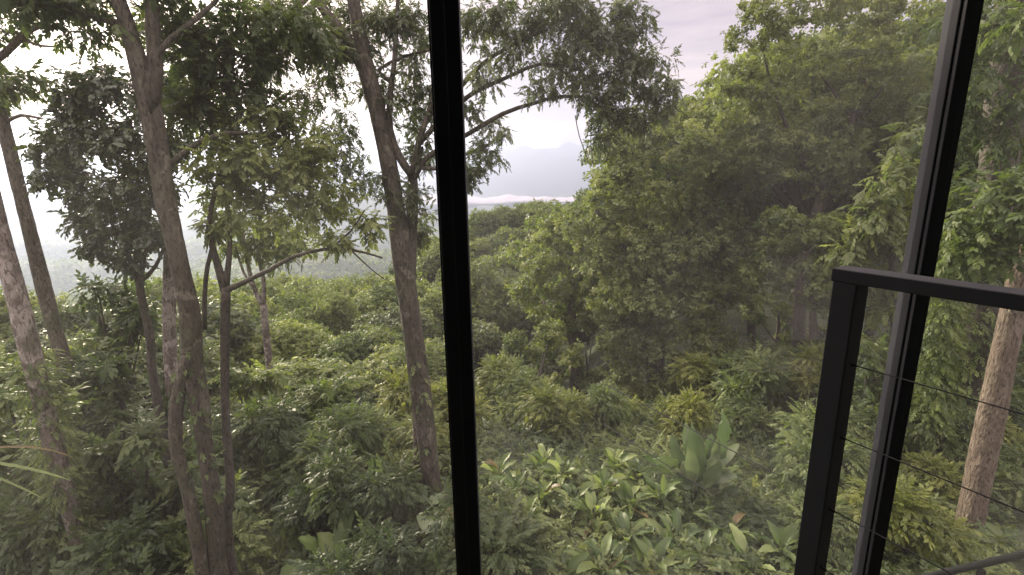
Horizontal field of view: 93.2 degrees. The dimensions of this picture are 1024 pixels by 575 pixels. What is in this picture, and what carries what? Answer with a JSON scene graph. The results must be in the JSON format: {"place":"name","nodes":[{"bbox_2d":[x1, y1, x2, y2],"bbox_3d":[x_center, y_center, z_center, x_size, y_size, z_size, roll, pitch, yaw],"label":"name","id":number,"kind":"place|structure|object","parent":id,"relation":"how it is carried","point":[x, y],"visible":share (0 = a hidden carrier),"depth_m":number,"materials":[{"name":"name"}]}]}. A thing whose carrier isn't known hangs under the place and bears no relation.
{"place":"outdoors","nodes":[
{"label":"outdoors","id":0,"kind":"place"},
{"bbox_2d":[6,185,437,241],"bbox_3d":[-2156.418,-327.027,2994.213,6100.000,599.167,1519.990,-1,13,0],"label":"hills","id":1,"kind":"structure","parent":0,"point":[48,224],"depth_m":2672.23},
{"bbox_2d":[0,141,604,204],"bbox_3d":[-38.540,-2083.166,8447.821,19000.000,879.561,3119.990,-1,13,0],"label":"mountains","id":2,"kind":"structure","parent":0,"point":[552,172],"depth_m":7493.01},
{"bbox_2d":[58,194,580,211],"bbox_3d":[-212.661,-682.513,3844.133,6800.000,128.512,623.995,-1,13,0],"label":"cloud","id":3,"kind":"structure","parent":0,"point":[509,200],"depth_m":3659.45,"materials":[{"name":"grey"}]},
{"bbox_2d":[0,0,992,165],"label":"sky","id":4,"kind":"structure","parent":0,"point":[697,25],"materials":[{"name":"white"}]},
{"bbox_2d":[0,194,1023,574],"bbox_3d":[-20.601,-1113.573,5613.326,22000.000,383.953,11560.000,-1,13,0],"label":"ground","id":5,"kind":"structure","parent":0,"point":[734,320],"depth_m":33.35,"materials":[{"name":"green plant"}]},
{"bbox_2d":[0,286,70,344],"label":"forest tree","id":6,"kind":"object","parent":5,"relation":"on","point":[5,325],"visible":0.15,"depth_m":27.11,"materials":[{"name":"green plant"}]},
{"bbox_2d":[0,373,103,495],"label":"shrub","id":7,"kind":"object","parent":5,"relation":"on","point":[10,407],"visible":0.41,"depth_m":9.97,"materials":[{"name":"green plant"}]},
{"bbox_2d":[0,191,111,574],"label":"mottled tree","id":8,"kind":"object","parent":5,"relation":"on","point":[42,390],"visible":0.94,"depth_m":7.95,"materials":[{"name":"brown plant"}]},
{"bbox_2d":[0,0,113,448],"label":"straight tree","id":9,"kind":"object","parent":5,"relation":"on","point":[43,287],"visible":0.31,"depth_m":10.27,"materials":[{"name":"brown plant"}]},
{"bbox_2d":[0,322,115,408],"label":"tree","id":10,"kind":"object","parent":5,"relation":"on","point":[80,342],"visible":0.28,"depth_m":12.10,"materials":[{"name":"green plant"}]},
{"bbox_2d":[0,467,128,566],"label":"shrub","id":11,"kind":"object","parent":5,"relation":"on","point":[15,492],"visible":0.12,"depth_m":9.04,"materials":[{"name":"green plant"}]},
{"bbox_2d":[6,301,123,407],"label":"forest tree","id":12,"kind":"object","parent":5,"relation":"on","point":[75,318],"visible":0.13,"depth_m":25.07,"materials":[{"name":"green plant"}]},
{"bbox_2d":[0,452,174,574],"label":"shrub","id":13,"kind":"object","parent":5,"relation":"on","point":[44,556],"visible":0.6,"depth_m":8.45,"materials":[{"name":"green plant"}]},
{"bbox_2d":[11,47,198,526],"bbox_3d":[-7.608,0.771,9.980,3.453,10.440,1.728,-1,13,0],"label":"dark tree","id":14,"kind":"object","parent":5,"relation":"on","point":[135,233],"visible":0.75,"depth_m":9.07,"materials":[{"name":"green plant"}]},
{"bbox_2d":[32,499,194,574],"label":"shrub","id":15,"kind":"object","parent":5,"relation":"on","point":[133,553],"visible":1,"depth_m":7.88,"materials":[{"name":"green plant"}]},
{"bbox_2d":[65,269,162,414],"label":"tree","id":16,"kind":"object","parent":5,"relation":"on","point":[127,323],"visible":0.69,"depth_m":12.64,"materials":[{"name":"green plant"}]},
{"bbox_2d":[24,335,209,457],"bbox_3d":[-9.179,3.587,11.354,4.860,5.128,1.996,3,14,16],"label":"tree","id":17,"kind":"object","parent":5,"relation":"on","point":[104,417],"visible":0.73,"depth_m":10.93,"materials":[{"name":"green plant"}]},
{"bbox_2d":[67,405,220,548],"bbox_3d":[-7.905,4.051,9.778,3.912,3.818,1.994,0,13,4],"label":"shrub","id":18,"kind":"object","parent":5,"relation":"on","point":[96,461],"visible":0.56,"depth_m":9.21,"materials":[{"name":"green plant"}]},
{"bbox_2d":[89,323,241,423],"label":"forest tree","id":19,"kind":"object","parent":5,"relation":"on","point":[141,369],"visible":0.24,"depth_m":19.03,"materials":[{"name":"green plant"}]},
{"bbox_2d":[96,272,258,424],"bbox_3d":[-24.168,5.586,35.286,11.520,13.727,10.874,10,17,40],"label":"forest tree","id":20,"kind":"object","parent":5,"relation":"on","point":[153,288],"visible":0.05,"depth_m":34.99,"materials":[{"name":"green plant"}]},
{"bbox_2d":[0,0,355,574],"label":"leaning tree","id":21,"kind":"object","parent":5,"relation":"on","point":[201,67],"visible":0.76,"depth_m":6.66,"materials":[{"name":"brown plant"}]},
{"bbox_2d":[107,0,275,452],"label":"pale tree","id":22,"kind":"object","parent":5,"relation":"on","point":[169,333],"visible":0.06,"depth_m":10.47,"materials":[{"name":"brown plant"}]},
{"bbox_2d":[119,290,273,421],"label":"forest tree","id":23,"kind":"object","parent":5,"relation":"on","point":[241,331],"visible":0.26,"depth_m":26.72,"materials":[{"name":"green plant"}]},
{"bbox_2d":[141,469,279,574],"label":"shrub","id":24,"kind":"object","parent":5,"relation":"on","point":[183,562],"visible":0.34,"depth_m":8.82,"materials":[{"name":"green plant"}]},
{"bbox_2d":[150,390,314,513],"bbox_3d":[-6.737,4.273,12.006,2.876,3.544,3.884,10,17,40],"label":"shrub","id":25,"kind":"object","parent":5,"relation":"on","point":[254,444],"visible":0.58,"depth_m":11.78,"materials":[{"name":"green plant"}]},
{"bbox_2d":[207,355,293,433],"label":"thicket tree","id":26,"kind":"object","parent":5,"relation":"on","point":[272,380],"visible":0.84,"depth_m":13.98,"materials":[{"name":"green plant"}]},
{"bbox_2d":[186,179,322,397],"bbox_3d":[-7.546,1.590,15.799,4.377,10.471,2.218,-1,13,0],"label":"forked tree","id":27,"kind":"object","parent":5,"relation":"on","point":[266,243],"visible":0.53,"depth_m":14.87,"materials":[{"name":"green plant"}]},
{"bbox_2d":[0,228,521,357],"bbox_3d":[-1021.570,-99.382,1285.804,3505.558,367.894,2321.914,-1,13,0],"label":"forest","id":28,"kind":"object","parent":5,"relation":"on","point":[235,267],"visible":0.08,"depth_m":1110.14,"materials":[{"name":"green plant"}]},
{"bbox_2d":[222,433,322,529],"bbox_3d":[-5.634,4.684,11.940,2.535,2.265,2.508,-6,14,-20],"label":"shrub","id":29,"kind":"object","parent":5,"relation":"on","point":[255,479],"visible":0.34,"depth_m":11.46,"materials":[{"name":"green plant"}]},
{"bbox_2d":[249,280,316,317],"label":"forest tree","id":30,"kind":"object","parent":5,"relation":"on","point":[290,296],"visible":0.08,"depth_m":43.15,"materials":[{"name":"green plant"}]},
{"bbox_2d":[175,100,395,574],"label":"sapling","id":31,"kind":"object","parent":5,"relation":"on","point":[252,168],"visible":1,"depth_m":6.85,"materials":[{"name":"green plant"}]},
{"bbox_2d":[245,446,330,521],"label":"bush","id":32,"kind":"object","parent":5,"relation":"on","point":[278,486],"visible":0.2,"depth_m":11.00,"materials":[{"name":"green plant"}]},
{"bbox_2d":[232,318,344,372],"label":"forest tree","id":33,"kind":"object","parent":5,"relation":"on","point":[289,341],"visible":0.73,"depth_m":27.34,"materials":[{"name":"green plant"}]},
{"bbox_2d":[210,355,383,431],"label":"forest tree","id":34,"kind":"object","parent":5,"relation":"on","point":[311,371],"visible":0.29,"depth_m":20.34,"materials":[{"name":"green plant"}]},
{"bbox_2d":[267,466,342,550],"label":"shrub","id":35,"kind":"object","parent":5,"relation":"on","point":[299,500],"visible":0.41,"depth_m":9.52,"materials":[{"name":"green plant"}]},
{"bbox_2d":[260,366,365,424],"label":"thicket tree","id":36,"kind":"object","parent":5,"relation":"on","point":[322,400],"visible":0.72,"depth_m":15.64,"materials":[{"name":"green plant"}]},
{"bbox_2d":[280,508,373,574],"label":"banana plant","id":37,"kind":"object","parent":5,"relation":"on","point":[310,542],"visible":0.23,"depth_m":8.80,"materials":[{"name":"green plant"}]},
{"bbox_2d":[298,280,365,338],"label":"forest tree","id":38,"kind":"object","parent":5,"relation":"on","point":[334,316],"visible":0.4,"depth_m":40.05,"materials":[{"name":"green plant"}]},
{"bbox_2d":[285,388,411,474],"bbox_3d":[-3.829,3.957,11.911,3.311,3.169,2.490,-11,17,-38],"label":"shrub","id":39,"kind":"object","parent":5,"relation":"on","point":[359,431],"visible":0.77,"depth_m":11.50,"materials":[{"name":"green plant"}]},
{"bbox_2d":[286,509,423,574],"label":"shrub","id":40,"kind":"object","parent":5,"relation":"on","point":[381,557],"visible":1,"depth_m":7.51,"materials":[{"name":"green plant"}]},
{"bbox_2d":[306,323,404,402],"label":"forest tree","id":41,"kind":"object","parent":5,"relation":"on","point":[361,345],"visible":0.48,"depth_m":26.15,"materials":[{"name":"green plant"}]},
{"bbox_2d":[294,434,430,536],"bbox_3d":[-2.983,4.200,9.593,2.787,2.425,2.064,-2,13,-3],"label":"shrub","id":42,"kind":"object","parent":5,"relation":"on","point":[350,480],"visible":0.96,"depth_m":9.27,"materials":[{"name":"green plant"}]},
{"bbox_2d":[350,268,441,329],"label":"forest tree","id":43,"kind":"object","parent":5,"relation":"on","point":[381,298],"visible":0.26,"depth_m":47.97,"materials":[{"name":"green plant"}]},
{"bbox_2d":[348,303,443,344],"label":"forest tree","id":44,"kind":"object","parent":5,"relation":"on","point":[391,319],"visible":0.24,"depth_m":33.95,"materials":[{"name":"green plant"}]},
{"bbox_2d":[353,336,445,397],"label":"bush","id":45,"kind":"object","parent":5,"relation":"on","point":[392,357],"visible":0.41,"depth_m":22.83,"materials":[{"name":"green plant"}]},
{"bbox_2d":[372,364,446,438],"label":"shrub","id":46,"kind":"object","parent":5,"relation":"on","point":[393,401],"visible":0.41,"depth_m":13.42,"materials":[{"name":"green plant"}]},
{"bbox_2d":[375,410,450,476],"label":"shrub","id":47,"kind":"object","parent":5,"relation":"on","point":[442,442],"visible":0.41,"depth_m":11.61,"materials":[{"name":"green plant"}]},
{"bbox_2d":[411,212,437,502],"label":"slim tree","id":48,"kind":"object","parent":5,"relation":"on","point":[424,240],"visible":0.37,"depth_m":9.67,"materials":[{"name":"brown plant"}]},
{"bbox_2d":[418,282,443,381],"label":"forest tree","id":49,"kind":"object","parent":5,"relation":"on","point":[432,301],"visible":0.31,"depth_m":43.73,"materials":[{"name":"green plant"}]},
{"bbox_2d":[226,0,686,507],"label":"central tree","id":50,"kind":"object","parent":5,"relation":"on","point":[582,31],"visible":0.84,"depth_m":8.18,"materials":[{"name":"green plant"}]},
{"bbox_2d":[431,376,496,431],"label":"shrub","id":51,"kind":"object","parent":5,"relation":"on","point":[438,391],"visible":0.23,"depth_m":13.53,"materials":[{"name":"green plant"}]},
{"bbox_2d":[436,317,508,385],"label":"forest tree","id":52,"kind":"object","parent":5,"relation":"on","point":[486,335],"visible":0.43,"depth_m":30.04,"materials":[{"name":"green plant"}]},
{"bbox_2d":[440,255,515,330],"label":"tree","id":53,"kind":"object","parent":5,"relation":"on","point":[498,296],"visible":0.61,"depth_m":35.00,"materials":[{"name":"green plant"}]},
{"bbox_2d":[468,208,502,241],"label":"forest tree","id":54,"kind":"object","parent":5,"relation":"on","point":[478,219],"visible":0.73,"depth_m":107.12,"materials":[{"name":"green plant"}]},
{"bbox_2d":[415,476,556,574],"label":"shrub","id":55,"kind":"object","parent":5,"relation":"on","point":[507,548],"visible":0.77,"depth_m":7.44,"materials":[{"name":"green plant"}]},
{"bbox_2d":[474,351,528,422],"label":"shrub","id":56,"kind":"object","parent":5,"relation":"on","point":[488,379],"visible":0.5,"depth_m":16.87,"materials":[{"name":"green plant"}]},
{"bbox_2d":[479,290,541,355],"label":"forest tree","id":57,"kind":"object","parent":5,"relation":"on","point":[519,321],"visible":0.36,"depth_m":37.40,"materials":[{"name":"green plant"}]},
{"bbox_2d":[487,328,534,370],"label":"tree","id":58,"kind":"object","parent":5,"relation":"on","point":[512,345],"visible":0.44,"depth_m":24.38,"materials":[{"name":"green plant"}]},
{"bbox_2d":[10,333,1023,574],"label":"undergrowth","id":59,"kind":"object","parent":5,"relation":"on","point":[909,561],"visible":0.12,"depth_m":9.36,"materials":[{"name":"green plant"}]},
{"bbox_2d":[485,365,549,430],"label":"shrub","id":60,"kind":"object","parent":5,"relation":"on","point":[515,397],"visible":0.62,"depth_m":15.44,"materials":[{"name":"green plant"}]},
{"bbox_2d":[516,383,585,443],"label":"shrub","id":61,"kind":"object","parent":5,"relation":"on","point":[552,415],"visible":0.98,"depth_m":13.38,"materials":[{"name":"green plant"}]},
{"bbox_2d":[494,199,611,345],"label":"forest tree","id":62,"kind":"object","parent":5,"relation":"on","point":[520,260],"visible":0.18,"depth_m":37.42,"materials":[{"name":"green plant"}]},
{"bbox_2d":[504,204,609,395],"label":"leafy tree","id":63,"kind":"object","parent":5,"relation":"on","point":[566,289],"visible":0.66,"depth_m":24.24,"materials":[{"name":"green plant"}]},
{"bbox_2d":[532,317,585,387],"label":"tree","id":64,"kind":"object","parent":5,"relation":"on","point":[550,337],"visible":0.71,"depth_m":19.77,"materials":[{"name":"green plant"}]},
{"bbox_2d":[558,309,619,398],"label":"tree","id":65,"kind":"object","parent":5,"relation":"on","point":[585,380],"visible":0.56,"depth_m":25.36,"materials":[{"name":"green plant"}]},
{"bbox_2d":[568,490,614,539],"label":"ginger plant","id":66,"kind":"object","parent":5,"relation":"on","point":[588,505],"visible":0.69,"depth_m":8.90,"materials":[{"name":"green plant"}]},
{"bbox_2d":[562,532,634,574],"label":"heliconia plant","id":67,"kind":"object","parent":5,"relation":"on","point":[589,563],"visible":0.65,"depth_m":7.73,"materials":[{"name":"green plant"}]},
{"bbox_2d":[583,379,633,434],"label":"shrub","id":68,"kind":"object","parent":5,"relation":"on","point":[607,403],"visible":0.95,"depth_m":15.09,"materials":[{"name":"green plant"}]},
{"bbox_2d":[586,510,654,571],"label":"heliconia plant","id":69,"kind":"object","parent":5,"relation":"on","point":[623,521],"visible":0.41,"depth_m":8.45,"materials":[{"name":"green plant"}]},
{"bbox_2d":[610,479,657,530],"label":"ginger plant","id":70,"kind":"object","parent":5,"relation":"on","point":[625,487],"visible":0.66,"depth_m":9.34,"materials":[{"name":"green plant"}]},
{"bbox_2d":[618,533,691,574],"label":"heliconia plant","id":71,"kind":"object","parent":5,"relation":"on","point":[641,547],"visible":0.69,"depth_m":7.71,"materials":[{"name":"green plant"}]},
{"bbox_2d":[635,473,683,513],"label":"ginger plant","id":72,"kind":"object","parent":5,"relation":"on","point":[664,490],"visible":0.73,"depth_m":9.56,"materials":[{"name":"green plant"}]},
{"bbox_2d":[558,95,783,401],"bbox_3d":[6.972,0.125,20.997,9.775,16.336,4.680,-1,13,0],"label":"rainforest tree","id":73,"kind":"object","parent":5,"relation":"on","point":[650,305],"visible":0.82,"depth_m":20.44,"materials":[{"name":"green plant"}]},
{"bbox_2d":[644,507,702,566],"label":"heliconia plant","id":74,"kind":"object","parent":5,"relation":"on","point":[676,524],"visible":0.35,"depth_m":8.42,"materials":[{"name":"green plant"}]},
{"bbox_2d":[648,384,715,444],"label":"shrub","id":75,"kind":"object","parent":5,"relation":"on","point":[690,411],"visible":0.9,"depth_m":13.68,"materials":[{"name":"green plant"}]},
{"bbox_2d":[596,105,784,379],"bbox_3d":[8.217,-1.366,24.230,8.421,14.812,8.888,0,13,5],"label":"forest tree","id":76,"kind":"object","parent":5,"relation":"on","point":[672,172],"visible":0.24,"depth_m":21.20,"materials":[{"name":"green plant"}]},
{"bbox_2d":[642,409,739,505],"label":"traveller palm","id":77,"kind":"object","parent":5,"relation":"on","point":[699,462],"visible":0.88,"depth_m":9.76,"materials":[{"name":"green plant"}]},
{"bbox_2d":[666,351,730,398],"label":"shrub","id":78,"kind":"object","parent":5,"relation":"on","point":[694,370],"visible":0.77,"depth_m":18.20,"materials":[{"name":"green plant"}]},
{"bbox_2d":[672,528,748,574],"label":"heliconia plant","id":79,"kind":"object","parent":5,"relation":"on","point":[708,537],"visible":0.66,"depth_m":7.70,"materials":[{"name":"green plant"}]},
{"bbox_2d":[701,523,775,574],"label":"heliconia plant","id":80,"kind":"object","parent":5,"relation":"on","point":[739,543],"visible":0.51,"depth_m":7.85,"materials":[{"name":"green plant"}]},
{"bbox_2d":[716,389,785,440],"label":"shrub","id":81,"kind":"object","parent":5,"relation":"on","point":[750,421],"visible":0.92,"depth_m":14.38,"materials":[{"name":"green plant"}]},
{"bbox_2d":[707,347,795,407],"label":"shrub","id":82,"kind":"object","parent":5,"relation":"on","point":[721,366],"visible":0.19,"depth_m":16.92,"materials":[{"name":"green plant"}]},
{"bbox_2d":[710,340,794,417],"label":"shrub","id":83,"kind":"object","parent":5,"relation":"on","point":[759,378],"visible":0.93,"depth_m":15.56,"materials":[{"name":"green plant"}]},
{"bbox_2d":[661,86,876,342],"bbox_3d":[13.378,-0.987,27.217,12.854,20.366,5.446,1,13,8],"label":"rainforest tree","id":84,"kind":"object","parent":5,"relation":"on","point":[750,327],"visible":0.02,"depth_m":26.07,"materials":[{"name":"green plant"}]},
{"bbox_2d":[747,520,798,572],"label":"heliconia plant","id":85,"kind":"object","parent":5,"relation":"on","point":[781,535],"visible":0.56,"depth_m":8.06,"materials":[{"name":"green plant"}]},
{"bbox_2d":[740,292,808,345],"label":"tree","id":86,"kind":"object","parent":5,"relation":"on","point":[785,314],"visible":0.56,"depth_m":22.96,"materials":[{"name":"green plant"}]},
{"bbox_2d":[735,204,865,345],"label":"rainforest tree","id":87,"kind":"object","parent":5,"relation":"on","point":[817,298],"visible":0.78,"depth_m":17.07,"materials":[{"name":"green plant"}]},
{"bbox_2d":[660,0,977,356],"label":"rainforest tree","id":88,"kind":"object","parent":5,"relation":"on","point":[759,135],"visible":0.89,"depth_m":17.64,"materials":[{"name":"green plant"}]},
{"bbox_2d":[786,340,856,406],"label":"shrub","id":89,"kind":"object","parent":5,"relation":"on","point":[808,373],"visible":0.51,"depth_m":16.07,"materials":[{"name":"green plant"}]},
{"bbox_2d":[768,397,875,479],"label":"shrub","id":90,"kind":"object","parent":5,"relation":"on","point":[807,418],"visible":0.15,"depth_m":11.70,"materials":[{"name":"green plant"}]},
{"bbox_2d":[667,0,986,349],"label":"forest tree","id":91,"kind":"object","parent":5,"relation":"on","point":[815,43],"visible":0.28,"depth_m":19.86,"materials":[{"name":"green plant"}]},
{"bbox_2d":[773,488,888,570],"bbox_3d":[5.327,4.233,8.226,1.519,1.576,1.664,-11,17,-38],"label":"shrub","id":92,"kind":"object","parent":5,"relation":"on","point":[841,534],"visible":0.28,"depth_m":8.06,"materials":[{"name":"green plant"}]},
{"bbox_2d":[768,415,900,521],"bbox_3d":[6.485,3.994,9.893,2.257,2.491,2.473,-3,13,-9],"label":"shrub","id":93,"kind":"object","parent":5,"relation":"on","point":[796,472],"visible":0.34,"depth_m":9.91,"materials":[{"name":"green plant"}]},
{"bbox_2d":[815,333,888,412],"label":"tree","id":94,"kind":"object","parent":5,"relation":"on","point":[869,357],"visible":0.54,"depth_m":13.25,"materials":[{"name":"green plant"}]},
{"bbox_2d":[846,387,914,462],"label":"shrub","id":95,"kind":"object","parent":5,"relation":"on","point":[863,418],"visible":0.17,"depth_m":12.16,"materials":[{"name":"green plant"}]},
{"bbox_2d":[814,122,972,333],"bbox_3d":[11.318,0.034,14.887,4.860,10.787,3.063,-1,13,0],"label":"rainforest tree","id":96,"kind":"object","parent":5,"relation":"on","point":[888,210],"visible":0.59,"depth_m":13.97,"materials":[{"name":"green plant"}]},
{"bbox_2d":[803,465,994,572],"bbox_3d":[6.562,4.128,8.600,2.321,2.075,2.245,-2,13,-4],"label":"shrub","id":97,"kind":"object","parent":5,"relation":"on","point":[915,519],"visible":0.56,"depth_m":7.95,"materials":[{"name":"green plant"}]},
{"bbox_2d":[796,0,1023,341],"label":"forest tree","id":98,"kind":"object","parent":5,"relation":"on","point":[915,54],"visible":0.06,"depth_m":22.87,"materials":[{"name":"green plant"}]},
{"bbox_2d":[899,450,963,513],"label":"shrub","id":99,"kind":"object","parent":5,"relation":"on","point":[933,465],"visible":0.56,"depth_m":10.57,"materials":[{"name":"green plant"}]},
{"bbox_2d":[879,1,1023,397],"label":"rainforest tree","id":100,"kind":"object","parent":5,"relation":"on","point":[925,18],"visible":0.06,"depth_m":15.04,"materials":[{"name":"green plant"}]},
{"bbox_2d":[901,0,1023,480],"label":"vine clad tree","id":101,"kind":"object","parent":5,"relation":"on","point":[995,133],"visible":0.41,"depth_m":10.86,"materials":[{"name":"green plant"}]},
{"bbox_2d":[920,550,1023,574],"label":"stair rail","id":102,"kind":"object","parent":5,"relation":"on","point":[979,565],"visible":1,"depth_m":2.87,"materials":[{"name":"black metal"}]},
{"bbox_2d":[936,0,1023,546],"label":"smooth tree","id":103,"kind":"object","parent":5,"relation":"on","point":[995,242],"visible":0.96,"depth_m":8.14,"materials":[{"name":"brown plant"}]},
{"bbox_2d":[953,437,1023,512],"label":"shrub","id":104,"kind":"object","parent":5,"relation":"on","point":[1008,484],"visible":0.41,"depth_m":10.29,"materials":[{"name":"green plant"}]},
{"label":"floor","id":105,"kind":"structure","parent":0,"visible":0},
{"bbox_2d":[794,266,1023,574],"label":"railing","id":106,"kind":"object","parent":105,"relation":"on","point":[851,285],"visible":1,"depth_m":1.70,"materials":[{"name":"black metal"}]},
{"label":"wall","id":107,"kind":"structure","parent":0,"visible":0},
{"bbox_2d":[427,0,983,574],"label":"window","id":108,"kind":"structure","parent":107,"relation":"attached to","point":[957,48],"depth_m":2.05,"materials":[{"name":"black paint"}]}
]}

